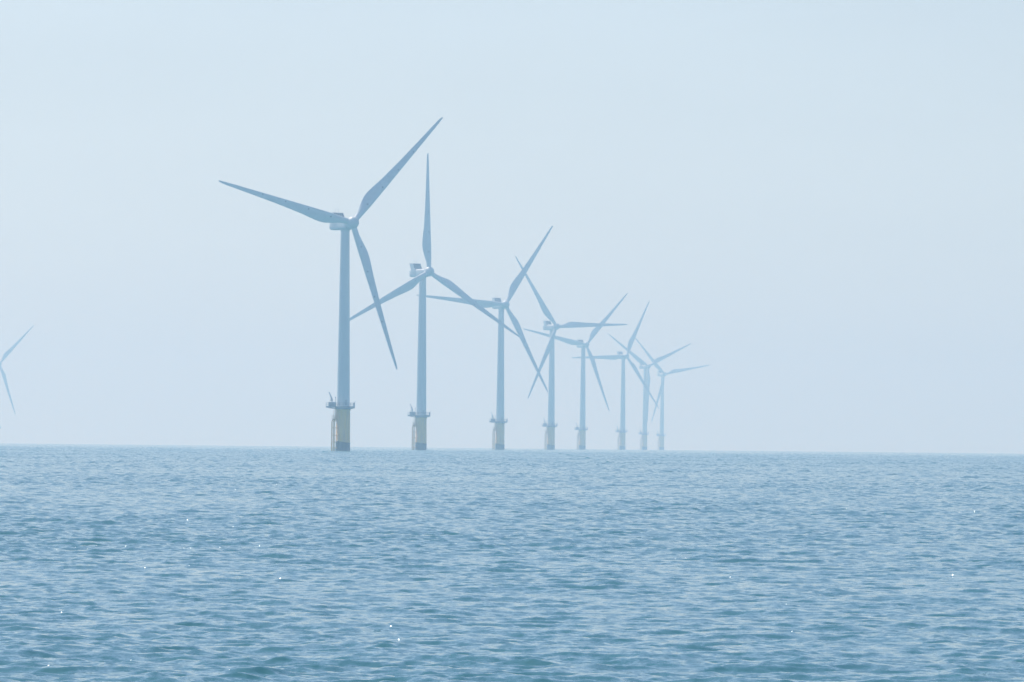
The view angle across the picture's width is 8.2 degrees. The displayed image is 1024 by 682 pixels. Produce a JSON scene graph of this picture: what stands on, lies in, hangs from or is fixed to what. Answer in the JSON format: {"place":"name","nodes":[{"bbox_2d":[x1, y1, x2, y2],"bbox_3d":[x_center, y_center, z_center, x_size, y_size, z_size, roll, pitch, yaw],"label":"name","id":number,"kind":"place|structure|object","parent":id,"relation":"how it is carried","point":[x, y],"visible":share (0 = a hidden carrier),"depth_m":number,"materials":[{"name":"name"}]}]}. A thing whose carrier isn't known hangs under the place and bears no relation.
{"place":"outdoors","nodes":[
{"label":"outdoors","id":0,"kind":"place"},
{"bbox_2d":[0,443,1023,681],"bbox_3d":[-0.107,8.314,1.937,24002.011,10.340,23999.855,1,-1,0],"label":"sea","id":1,"kind":"structure","parent":0,"point":[494,565],"depth_m":197.50,"materials":[{"name":"teal liquid"}]},
{"bbox_2d":[0,326,32,428],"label":"wind turbine","id":2,"kind":"object","parent":1,"relation":"in","point":[7,353],"visible":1,"depth_m":7137.71,"materials":[{"name":"grey metal"}]},
{"bbox_2d":[219,117,442,450],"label":"wind turbine","id":3,"kind":"object","parent":1,"relation":"in","point":[344,226],"visible":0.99,"depth_m":2504.42,"materials":[{"name":"grey metal"}]},
{"bbox_2d":[350,154,518,449],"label":"wind turbine","id":4,"kind":"object","parent":1,"relation":"in","point":[418,273],"visible":0.96,"depth_m":3203.12,"materials":[{"name":"grey metal"}]},
{"bbox_2d":[417,226,552,449],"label":"wind turbine","id":5,"kind":"object","parent":1,"relation":"in","point":[499,422],"visible":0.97,"depth_m":3932.05,"materials":[{"name":"grey metal"}]},
{"bbox_2d":[515,256,626,449],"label":"wind turbine","id":6,"kind":"object","parent":1,"relation":"in","point":[550,351],"visible":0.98,"depth_m":4637.79,"materials":[{"name":"grey metal"}]},
{"bbox_2d":[523,293,627,449],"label":"wind turbine","id":7,"kind":"object","parent":1,"relation":"in","point":[582,345],"visible":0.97,"depth_m":5434.39,"materials":[{"name":"grey metal"}]},
{"bbox_2d":[572,301,658,449],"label":"wind turbine","id":8,"kind":"object","parent":1,"relation":"in","point":[622,357],"visible":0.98,"depth_m":6082.31,"materials":[{"name":"grey metal"}]},
{"bbox_2d":[608,334,690,449],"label":"wind turbine","id":9,"kind":"object","parent":1,"relation":"in","point":[644,433],"visible":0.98,"depth_m":6820.45,"materials":[{"name":"grey metal"}]},
{"bbox_2d":[635,337,708,449],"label":"wind turbine","id":10,"kind":"object","parent":1,"relation":"in","point":[662,373],"visible":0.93,"depth_m":7499.76,"materials":[{"name":"grey metal"}]},
{"bbox_2d":[0,0,1023,453],"label":"sky","id":11,"kind":"structure","parent":0,"point":[823,200],"materials":[{"name":"blue"}]}
]}

